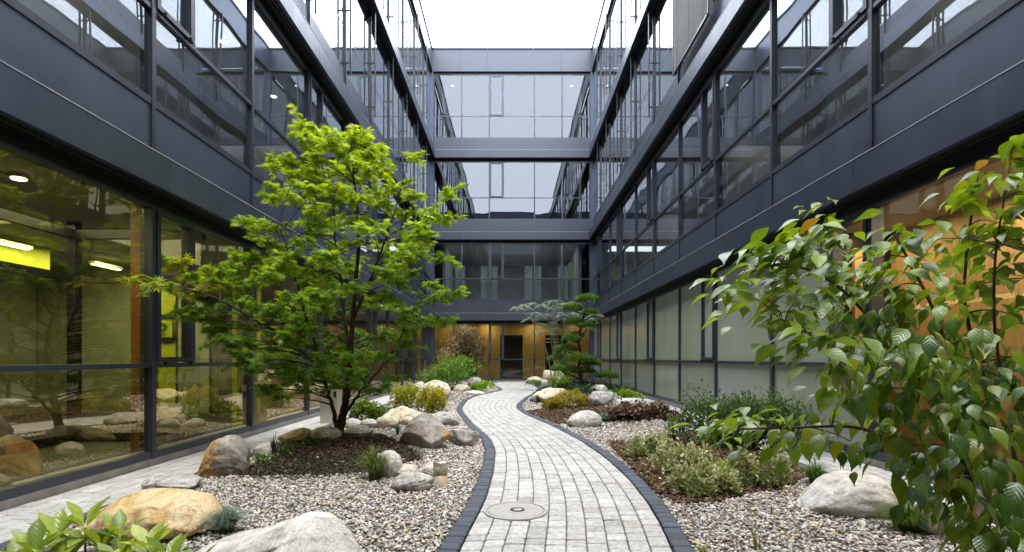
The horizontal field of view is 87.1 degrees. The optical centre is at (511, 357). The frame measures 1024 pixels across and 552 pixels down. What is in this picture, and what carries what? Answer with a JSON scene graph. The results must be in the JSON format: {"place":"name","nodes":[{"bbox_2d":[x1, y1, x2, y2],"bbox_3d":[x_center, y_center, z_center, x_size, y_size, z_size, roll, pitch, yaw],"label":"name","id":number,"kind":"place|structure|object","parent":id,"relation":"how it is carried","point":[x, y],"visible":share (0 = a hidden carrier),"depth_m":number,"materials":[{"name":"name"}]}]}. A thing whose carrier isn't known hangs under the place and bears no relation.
{"place":"outdoors","nodes":[
{"label":"outdoors","id":0,"kind":"place"},
{"bbox_2d":[0,391,402,542],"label":"walkway","id":1,"kind":"structure","parent":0,"point":[86,498],"depth_m":4.24,"materials":[{"name":"grey concrete"}]},
{"bbox_2d":[320,385,341,423],"bbox_3d":[-2.902,0.746,8.646,0.282,0.608,0.278,0,0,0],"label":"bollard","id":2,"kind":"object","parent":1,"relation":"on","point":[326,415],"visible":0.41,"depth_m":8.52,"materials":[{"name":"metal"}]},
{"bbox_2d":[0,0,434,511],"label":"office wing","id":3,"kind":"structure","parent":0,"point":[141,137],"depth_m":7.20,"materials":[{"name":"black glass"}]},
{"bbox_2d":[0,140,151,500],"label":"window","id":4,"kind":"structure","parent":3,"relation":"in","point":[29,486],"depth_m":4.24,"materials":[{"name":"metal"}]},
{"bbox_2d":[2,0,151,103],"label":"window","id":5,"kind":"structure","parent":3,"relation":"in","point":[142,4],"depth_m":4.35,"materials":[{"name":"metal"}]},
{"bbox_2d":[140,204,251,458],"bbox_3d":[-3.508,-0.251,6.200,0.164,2.458,1.998,0,0,0],"label":"window","id":6,"kind":"structure","parent":3,"relation":"in","point":[151,218],"depth_m":5.26,"materials":[{"name":"metal"}]},
{"bbox_2d":[140,0,251,174],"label":"window","id":7,"kind":"structure","parent":3,"relation":"in","point":[183,34],"depth_m":5.53,"materials":[{"name":"metal"}]},
{"bbox_2d":[243,247,307,430],"bbox_3d":[-3.531,-0.251,8.200,0.118,2.458,1.999,0,0,0],"label":"window","id":8,"kind":"structure","parent":3,"relation":"in","point":[248,394],"depth_m":7.20,"materials":[{"name":"metal"}]},
{"bbox_2d":[243,0,307,209],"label":"window","id":9,"kind":"structure","parent":3,"relation":"in","point":[249,112],"depth_m":7.21,"materials":[{"name":"metal"}]},
{"bbox_2d":[302,275,338,414],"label":"window","id":10,"kind":"structure","parent":3,"relation":"in","point":[305,403],"depth_m":9.29,"materials":[{"name":"glass"}]},
{"bbox_2d":[302,69,344,238],"bbox_3d":[-3.508,-3.417,10.200,0.164,3.026,1.998,0,0,0],"label":"window","id":11,"kind":"structure","parent":3,"relation":"in","point":[308,80],"depth_m":9.34,"materials":[{"name":"glass"}]},
{"bbox_2d":[303,0,343,71],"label":"window","id":12,"kind":"structure","parent":3,"relation":"in","point":[341,25],"depth_m":10.72,"materials":[{"name":"glass"}]},
{"bbox_2d":[339,121,369,259],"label":"window","id":13,"kind":"structure","parent":3,"relation":"in","point":[342,125],"depth_m":11.53,"materials":[{"name":"glass"}]},
{"bbox_2d":[340,0,369,115],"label":"window","id":14,"kind":"structure","parent":3,"relation":"in","point":[359,79],"depth_m":12.27,"materials":[{"name":"glass"}]},
{"bbox_2d":[366,297,388,396],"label":"window","id":15,"kind":"structure","parent":3,"relation":"in","point":[369,311],"depth_m":13.27,"materials":[{"name":"glass"}]},
{"bbox_2d":[369,15,387,145],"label":"window","id":16,"kind":"structure","parent":3,"relation":"in","point":[381,120],"depth_m":14.21,"materials":[{"name":"glass"}]},
{"bbox_2d":[369,171,388,274],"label":"window","id":17,"kind":"structure","parent":3,"relation":"in","point":[378,214],"depth_m":14.17,"materials":[{"name":"glass"}]},
{"bbox_2d":[388,186,402,276],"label":"window","id":18,"kind":"structure","parent":3,"relation":"in","point":[393,198],"depth_m":16.10,"materials":[{"name":"glass"}]},
{"bbox_2d":[388,59,402,171],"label":"window","id":19,"kind":"structure","parent":3,"relation":"in","point":[398,95],"depth_m":16.30,"materials":[{"name":"glass"}]},
{"bbox_2d":[388,0,402,60],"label":"window","id":20,"kind":"structure","parent":3,"relation":"in","point":[397,30],"depth_m":16.58,"materials":[{"name":"glass"}]},
{"bbox_2d":[404,99,413,188],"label":"window","id":21,"kind":"structure","parent":3,"relation":"in","point":[410,122],"depth_m":18.37,"materials":[{"name":"glass"}]},
{"bbox_2d":[404,0,413,90],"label":"window","id":22,"kind":"structure","parent":3,"relation":"in","point":[409,67],"depth_m":18.37,"materials":[{"name":"glass"}]},
{"bbox_2d":[415,22,422,114],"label":"window","id":23,"kind":"structure","parent":3,"relation":"in","point":[419,97],"depth_m":20.36,"materials":[{"name":"glass"}]},
{"bbox_2d":[421,322,430,381],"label":"window","id":24,"kind":"structure","parent":3,"relation":"in","point":[425,332],"depth_m":21.81,"materials":[{"name":"glass"}]},
{"bbox_2d":[423,48,430,136],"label":"window","id":25,"kind":"structure","parent":3,"relation":"in","point":[427,121],"depth_m":22.03,"materials":[{"name":"glass"}]},
{"bbox_2d":[430,47,593,381],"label":"office wing","id":26,"kind":"structure","parent":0,"point":[511,131],"depth_m":23.20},
{"bbox_2d":[433,243,460,312],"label":"window","id":27,"kind":"structure","parent":26,"relation":"in","point":[447,274],"depth_m":23.21,"materials":[{"name":"glass"}]},
{"bbox_2d":[434,162,460,229],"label":"window","id":28,"kind":"structure","parent":26,"relation":"in","point":[445,173],"depth_m":23.20,"materials":[{"name":"glass"}]},
{"bbox_2d":[434,75,460,147],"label":"window","id":29,"kind":"structure","parent":26,"relation":"in","point":[447,88],"depth_m":23.20,"materials":[{"name":"glass"}]},
{"bbox_2d":[461,243,488,312],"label":"window","id":30,"kind":"structure","parent":26,"relation":"in","point":[474,256],"depth_m":23.21,"materials":[{"name":"glass"}]},
{"bbox_2d":[461,162,488,231],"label":"window","id":31,"kind":"structure","parent":26,"relation":"in","point":[475,202],"depth_m":23.20,"materials":[{"name":"glass"}]},
{"bbox_2d":[461,75,488,149],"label":"window","id":32,"kind":"structure","parent":26,"relation":"in","point":[474,88],"depth_m":23.20,"materials":[{"name":"glass"}]},
{"bbox_2d":[489,243,533,312],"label":"window","id":33,"kind":"structure","parent":26,"relation":"in","point":[511,265],"depth_m":23.21,"materials":[{"name":"glass"}]},
{"bbox_2d":[489,162,533,231],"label":"window","id":34,"kind":"structure","parent":26,"relation":"in","point":[511,184],"depth_m":23.20,"materials":[{"name":"glass"}]},
{"bbox_2d":[489,75,533,149],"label":"window","id":35,"kind":"structure","parent":26,"relation":"in","point":[511,97],"depth_m":23.20,"materials":[{"name":"glass"}]},
{"bbox_2d":[534,243,560,312],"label":"window","id":36,"kind":"structure","parent":26,"relation":"in","point":[547,256],"depth_m":23.21,"materials":[{"name":"glass"}]},
{"bbox_2d":[534,162,561,231],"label":"window","id":37,"kind":"structure","parent":26,"relation":"in","point":[547,175],"depth_m":23.20,"materials":[{"name":"glass"}]},
{"bbox_2d":[534,75,561,149],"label":"window","id":38,"kind":"structure","parent":26,"relation":"in","point":[547,88],"depth_m":23.20,"materials":[{"name":"glass"}]},
{"bbox_2d":[561,162,589,231],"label":"window","id":39,"kind":"structure","parent":26,"relation":"in","point":[575,176],"depth_m":23.20,"materials":[{"name":"glass"}]},
{"bbox_2d":[561,75,589,149],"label":"window","id":40,"kind":"structure","parent":26,"relation":"in","point":[575,89],"depth_m":23.20,"materials":[{"name":"glass"}]},
{"bbox_2d":[561,243,590,311],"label":"window","id":41,"kind":"structure","parent":26,"relation":"in","point":[575,257],"depth_m":23.21,"materials":[{"name":"glass"}]},
{"bbox_2d":[421,0,602,46],"label":"sky","id":42,"kind":"structure","parent":0,"point":[450,23],"materials":[{"name":"white"}]},
{"bbox_2d":[65,382,1011,551],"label":"ground","id":43,"kind":"structure","parent":0,"point":[741,543],"depth_m":3.67,"materials":[{"name":"grey gravel"}]},
{"bbox_2d":[0,495,215,551],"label":"glossy shrub","id":44,"kind":"object","parent":43,"relation":"on","point":[54,527],"visible":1,"depth_m":2.00,"materials":[{"name":"green plant"}]},
{"bbox_2d":[78,488,223,541],"bbox_3d":[-2.146,0.958,3.240,0.739,0.300,0.586,0,0,0],"label":"boulder","id":45,"kind":"object","parent":43,"relation":"on","point":[182,511],"visible":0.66,"depth_m":3.10,"materials":[{"name":"stone"}]},
{"bbox_2d":[141,472,202,488],"bbox_3d":[-2.730,1.003,4.329,0.457,0.153,0.354,0,0,0],"label":"boulder","id":46,"kind":"object","parent":43,"relation":"on","point":[184,480],"visible":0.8,"depth_m":4.24,"materials":[{"name":"stone"}]},
{"bbox_2d":[196,435,250,478],"bbox_3d":[-2.584,0.910,4.822,0.498,0.440,0.363,0,0,0],"label":"boulder","id":47,"kind":"object","parent":43,"relation":"on","point":[227,455],"visible":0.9,"depth_m":4.69,"materials":[{"name":"stone"}]},
{"bbox_2d":[199,500,255,534],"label":"grass tuft","id":48,"kind":"object","parent":43,"relation":"on","point":[226,521],"visible":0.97,"depth_m":3.20,"materials":[{"name":"green plant"}]},
{"bbox_2d":[196,511,364,551],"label":"boulder","id":49,"kind":"object","parent":43,"relation":"on","point":[315,531],"visible":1,"depth_m":2.75,"materials":[{"name":"stone"}]},
{"bbox_2d":[115,103,470,438],"bbox_3d":[-1.972,-0.871,5.975,3.061,3.688,2.744,0,0,0],"label":"maple tree","id":50,"kind":"object","parent":43,"relation":"on","point":[360,162],"visible":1,"depth_m":5.77,"materials":[{"name":"green plant"}]},
{"bbox_2d":[252,436,334,464],"bbox_3d":[-2.287,0.942,5.772,0.780,0.242,1.471,0,0,-10],"label":"ground cover","id":51,"kind":"object","parent":43,"relation":"on","point":[261,459],"visible":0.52,"depth_m":5.58,"materials":[{"name":"green plant"}]},
{"bbox_2d":[243,452,366,481],"bbox_3d":[-1.791,0.996,4.954,1.194,0.150,0.734,0,0,-12],"label":"ground cover","id":52,"kind":"object","parent":43,"relation":"on","point":[305,469],"visible":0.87,"depth_m":4.86,"materials":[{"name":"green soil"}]},
{"bbox_2d":[346,397,391,420],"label":"shrub","id":53,"kind":"object","parent":43,"relation":"on","point":[366,408],"visible":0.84,"depth_m":8.50,"materials":[{"name":"green plant"}]},
{"bbox_2d":[351,439,396,480],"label":"grass tuft","id":54,"kind":"object","parent":43,"relation":"on","point":[374,464],"visible":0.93,"depth_m":4.56,"materials":[{"name":"green plant"}]},
{"bbox_2d":[376,450,402,478],"bbox_3d":[-1.091,0.958,4.752,0.249,0.280,0.219,0,0,-31],"label":"boulder","id":55,"kind":"object","parent":43,"relation":"on","point":[393,471],"visible":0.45,"depth_m":4.68,"materials":[{"name":"stone"}]},
{"bbox_2d":[383,406,421,424],"bbox_3d":[-1.668,0.897,8.161,0.614,0.325,0.422,0,0,0],"label":"boulder","id":56,"kind":"object","parent":43,"relation":"on","point":[404,415],"visible":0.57,"depth_m":8.05,"materials":[{"name":"stone"}]},
{"bbox_2d":[388,378,424,407],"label":"yellow shrub","id":57,"kind":"object","parent":43,"relation":"on","point":[404,397],"visible":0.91,"depth_m":10.90,"materials":[{"name":"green plant"}]},
{"bbox_2d":[391,471,434,492],"bbox_3d":[-0.777,0.996,4.284,0.331,0.175,0.250,0,0,-28],"label":"boulder","id":58,"kind":"object","parent":43,"relation":"on","point":[413,481],"visible":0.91,"depth_m":4.21,"materials":[{"name":"stone"}]},
{"bbox_2d":[398,413,450,448],"bbox_3d":[-0.985,0.866,6.115,0.562,0.444,0.436,0,0,16],"label":"boulder","id":59,"kind":"object","parent":43,"relation":"on","point":[429,431],"visible":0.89,"depth_m":5.97,"materials":[{"name":"stone"}]},
{"bbox_2d":[414,383,448,413],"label":"yellow shrub","id":60,"kind":"object","parent":43,"relation":"on","point":[434,396],"visible":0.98,"depth_m":9.58,"materials":[{"name":"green plant"}]},
{"bbox_2d":[414,351,482,390],"bbox_3d":[-1.924,0.409,16.121,2.192,1.280,1.742,0,0,0],"label":"leafy shrub","id":61,"kind":"object","parent":43,"relation":"on","point":[446,375],"visible":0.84,"depth_m":15.89,"materials":[{"name":"green plant"}]},
{"bbox_2d":[432,323,488,384],"bbox_3d":[-1.616,-0.035,16.972,1.510,2.062,1.792,0,0,31],"label":"laceleaf maple","id":62,"kind":"object","parent":43,"relation":"on","point":[466,339],"visible":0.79,"depth_m":16.78,"materials":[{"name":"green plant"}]},
{"bbox_2d":[448,430,479,446],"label":"boulder","id":63,"kind":"object","parent":43,"relation":"on","point":[465,438],"visible":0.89,"depth_m":6.33,"materials":[{"name":"stone"}]},
{"bbox_2d":[438,386,501,551],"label":"path kerb","id":64,"kind":"structure","parent":43,"relation":"on","point":[456,537],"depth_m":3.98,"materials":[{"name":"grey stone"}]},
{"bbox_2d":[238,405,808,504],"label":"bark mulch","id":65,"kind":"object","parent":43,"relation":"on","point":[637,464],"visible":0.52,"depth_m":5.39,"materials":[{"name":"brown wood"}]},
{"bbox_2d":[541,387,575,409],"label":"shrub","id":66,"kind":"object","parent":43,"relation":"on","point":[557,401],"visible":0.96,"depth_m":10.60,"materials":[{"name":"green plant"}]},
{"bbox_2d":[509,300,608,385],"bbox_3d":[1.425,-0.393,16.552,3.084,2.774,1.554,0,0,0],"label":"airy tree","id":67,"kind":"object","parent":43,"relation":"on","point":[553,328],"visible":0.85,"depth_m":16.52,"materials":[{"name":"green plant"}]},
{"bbox_2d":[529,379,634,403],"bbox_3d":[3.279,0.850,17.962,3.130,0.601,12.924,0,0,27],"label":"ground cover","id":68,"kind":"object","parent":43,"relation":"on","point":[585,386],"visible":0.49,"depth_m":13.31,"materials":[{"name":"green plant"}]},
{"bbox_2d":[547,292,619,382],"bbox_3d":[1.793,-0.390,13.470,1.825,2.511,1.002,0,0,0],"label":"cloud pine","id":69,"kind":"object","parent":43,"relation":"on","point":[584,358],"visible":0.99,"depth_m":13.42,"materials":[{"name":"green plant"}]},
{"bbox_2d":[566,410,601,427],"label":"boulder","id":70,"kind":"object","parent":43,"relation":"on","point":[586,418],"visible":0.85,"depth_m":8.02,"materials":[{"name":"stone"}]},
{"bbox_2d":[516,383,694,551],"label":"path kerb","id":71,"kind":"structure","parent":43,"relation":"on","point":[676,538],"depth_m":4.04,"materials":[{"name":"grey stone"}]},
{"bbox_2d":[601,398,686,421],"bbox_3d":[2.126,0.836,8.746,1.392,0.390,0.690,0,0,-14],"label":"heuchera","id":72,"kind":"object","parent":43,"relation":"on","point":[627,410],"visible":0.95,"depth_m":8.64,"materials":[{"name":"brown plant"}]},
{"bbox_2d":[624,428,677,457],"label":"variegated shrub","id":73,"kind":"object","parent":43,"relation":"on","point":[638,445],"visible":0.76,"depth_m":5.59,"materials":[{"name":"green plant"}]},
{"bbox_2d":[648,437,721,472],"bbox_3d":[1.547,0.885,4.806,0.662,0.365,0.346,0,0,0],"label":"variegated shrub","id":74,"kind":"object","parent":43,"relation":"on","point":[693,455],"visible":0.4,"depth_m":4.78,"materials":[{"name":"green plant"}]},
{"bbox_2d":[659,450,742,497],"bbox_3d":[1.440,0.891,4.088,0.625,0.370,0.316,0,0,0],"label":"variegated shrub","id":75,"kind":"object","parent":43,"relation":"on","point":[696,481],"visible":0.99,"depth_m":4.06,"materials":[{"name":"green plant"}]},
{"bbox_2d":[670,378,825,453],"bbox_3d":[2.615,0.655,6.194,1.677,0.842,1.089,0,0,0],"label":"dark shrub","id":76,"kind":"object","parent":43,"relation":"on","point":[727,408],"visible":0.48,"depth_m":6.00,"materials":[{"name":"green plant"}]},
{"bbox_2d":[706,442,793,488],"bbox_3d":[1.883,0.871,4.332,0.710,0.405,0.350,0,0,0],"label":"variegated shrub","id":77,"kind":"object","parent":43,"relation":"on","point":[749,474],"visible":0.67,"depth_m":4.29,"materials":[{"name":"green plant"}]},
{"bbox_2d":[667,133,1023,551],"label":"dogwood shrub","id":78,"kind":"object","parent":43,"relation":"on","point":[927,368],"visible":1,"depth_m":1.58,"materials":[{"name":"green plant"}]},
{"bbox_2d":[795,470,914,518],"bbox_3d":[2.396,0.956,3.727,0.776,0.306,0.550,0,0,0],"label":"boulder","id":79,"kind":"object","parent":43,"relation":"on","point":[837,492],"visible":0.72,"depth_m":3.56,"materials":[{"name":"stone"}]},
{"bbox_2d":[871,499,936,532],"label":"grass tuft","id":80,"kind":"object","parent":43,"relation":"on","point":[911,520],"visible":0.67,"depth_m":3.21,"materials":[{"name":"green plant"}]},
{"bbox_2d":[460,382,671,551],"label":"path","id":81,"kind":"structure","parent":0,"point":[577,471],"depth_m":4.15,"materials":[{"name":"stone"}]},
{"bbox_2d":[484,501,546,523],"bbox_3d":[0.024,1.047,3.639,0.430,0.046,0.430,0,0,0],"label":"manhole cover","id":82,"kind":"object","parent":81,"relation":"on","point":[517,511],"visible":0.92,"depth_m":3.60,"materials":[{"name":"metal"}]},
{"bbox_2d":[589,0,1023,500],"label":"office wing","id":83,"kind":"structure","parent":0,"point":[743,124],"depth_m":8.00,"materials":[{"name":"grey glass"}]},
{"bbox_2d":[593,233,600,305],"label":"window","id":84,"kind":"structure","parent":83,"relation":"in","point":[597,243],"depth_m":21.87,"materials":[{"name":"glass"}]},
{"bbox_2d":[593,144,600,219],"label":"window","id":85,"kind":"structure","parent":83,"relation":"in","point":[596,209],"depth_m":22.00,"materials":[{"name":"glass"}]},
{"bbox_2d":[593,48,600,136],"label":"window","id":86,"kind":"structure","parent":83,"relation":"in","point":[596,121],"depth_m":22.03,"materials":[{"name":"glass"}]},
{"bbox_2d":[601,127,608,205],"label":"window","id":87,"kind":"structure","parent":83,"relation":"in","point":[604,195],"depth_m":20.36,"materials":[{"name":"glass"}]},
{"bbox_2d":[601,22,608,114],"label":"window","id":88,"kind":"structure","parent":83,"relation":"in","point":[604,97],"depth_m":20.36,"materials":[{"name":"glass"}]},
{"bbox_2d":[600,316,610,382],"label":"window","id":89,"kind":"structure","parent":83,"relation":"in","point":[606,325],"depth_m":20.02,"materials":[{"name":"glass"}]},
{"bbox_2d":[600,219,610,300],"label":"window","id":90,"kind":"structure","parent":83,"relation":"in","point":[605,271],"depth_m":20.02,"materials":[{"name":"glass"}]},
{"bbox_2d":[610,99,619,190],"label":"window","id":91,"kind":"structure","parent":83,"relation":"in","point":[614,175],"depth_m":18.37,"materials":[{"name":"glass"}]},
{"bbox_2d":[610,0,619,90],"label":"window","id":92,"kind":"structure","parent":83,"relation":"in","point":[614,67],"depth_m":18.37,"materials":[{"name":"glass"}]},
{"bbox_2d":[610,311,621,385],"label":"window","id":93,"kind":"structure","parent":83,"relation":"in","point":[616,319],"depth_m":17.83,"materials":[{"name":"glass"}]},
{"bbox_2d":[610,204,621,293],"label":"window","id":94,"kind":"structure","parent":83,"relation":"in","point":[616,219],"depth_m":17.93,"materials":[{"name":"glass"}]},
{"bbox_2d":[621,306,635,389],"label":"window","id":95,"kind":"structure","parent":83,"relation":"in","point":[628,359],"depth_m":16.10,"materials":[{"name":"glass"}]},
{"bbox_2d":[621,184,635,285],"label":"window","id":96,"kind":"structure","parent":83,"relation":"in","point":[628,250],"depth_m":16.10,"materials":[{"name":"glass"}]},
{"bbox_2d":[621,59,635,171],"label":"window","id":97,"kind":"structure","parent":83,"relation":"in","point":[626,152],"depth_m":16.30,"materials":[{"name":"glass"}]},
{"bbox_2d":[621,0,635,60],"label":"window","id":98,"kind":"structure","parent":83,"relation":"in","point":[626,30],"depth_m":16.58,"materials":[{"name":"glass"}]},
{"bbox_2d":[635,297,654,397],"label":"window","id":99,"kind":"structure","parent":83,"relation":"in","point":[645,311],"depth_m":14.17,"materials":[{"name":"glass"}]},
{"bbox_2d":[635,157,654,274],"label":"window","id":100,"kind":"structure","parent":83,"relation":"in","point":[645,184],"depth_m":14.15,"materials":[{"name":"glass"}]},
{"bbox_2d":[636,15,654,146],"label":"window","id":101,"kind":"structure","parent":83,"relation":"in","point":[642,120],"depth_m":14.21,"materials":[{"name":"glass"}]},
{"bbox_2d":[654,287,680,404],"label":"window","id":102,"kind":"structure","parent":83,"relation":"in","point":[667,304],"depth_m":12.09,"materials":[{"name":"glass"}]},
{"bbox_2d":[654,0,683,115],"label":"window","id":103,"kind":"structure","parent":83,"relation":"in","point":[664,80],"depth_m":12.43,"materials":[{"name":"glass"}]},
{"bbox_2d":[654,121,684,260],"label":"window","id":104,"kind":"structure","parent":83,"relation":"in","point":[659,157],"depth_m":11.83,"materials":[{"name":"glass"}]},
{"bbox_2d":[672,0,708,75],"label":"slatted blind","id":105,"kind":"object","parent":83,"relation":"attached to","point":[690,17],"visible":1,"depth_m":10.41,"materials":[{"name":"metal"}]},
{"bbox_2d":[679,271,717,410],"bbox_3d":[3.508,-0.251,10.200,0.164,2.458,1.998,0,0,0],"label":"window","id":106,"kind":"structure","parent":83,"relation":"in","point":[696,348],"depth_m":10.14,"materials":[{"name":"glass"}]},
{"bbox_2d":[679,69,721,239],"bbox_3d":[3.508,-3.417,10.200,0.164,3.026,1.998,0,0,0],"label":"window","id":107,"kind":"structure","parent":83,"relation":"in","point":[715,80],"depth_m":9.29,"materials":[{"name":"metal"}]},
{"bbox_2d":[716,251,774,416],"bbox_3d":[3.531,-0.251,8.200,0.118,2.458,1.999,0,0,0],"label":"window","id":108,"kind":"structure","parent":83,"relation":"in","point":[736,357],"depth_m":8.21,"materials":[{"name":"glass"}]},
{"bbox_2d":[716,0,780,214],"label":"window","id":109,"kind":"structure","parent":83,"relation":"in","point":[774,112],"depth_m":7.21,"materials":[{"name":"metal"}]},
{"bbox_2d":[772,204,883,458],"bbox_3d":[3.508,-0.251,6.200,0.164,2.458,1.998,0,0,0],"label":"window","id":110,"kind":"structure","parent":83,"relation":"in","point":[813,363],"depth_m":6.07,"materials":[{"name":"glass"}]},
{"bbox_2d":[772,0,883,174],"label":"window","id":111,"kind":"structure","parent":83,"relation":"in","point":[840,34],"depth_m":5.53,"materials":[{"name":"metal"}]},
{"bbox_2d":[872,148,1017,493],"bbox_3d":[3.531,-0.251,4.200,0.118,2.458,1.998,0,0,0],"label":"window","id":112,"kind":"structure","parent":83,"relation":"in","point":[880,456],"depth_m":4.49,"materials":[{"name":"metal"}]},
{"bbox_2d":[872,0,1021,103],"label":"window","id":113,"kind":"structure","parent":83,"relation":"in","point":[878,4],"depth_m":4.35,"materials":[{"name":"metal"}]},
{"bbox_2d":[626,397,1023,527],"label":"walkway","id":114,"kind":"structure","parent":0,"point":[883,474],"depth_m":5.18,"materials":[{"name":"grey concrete"}]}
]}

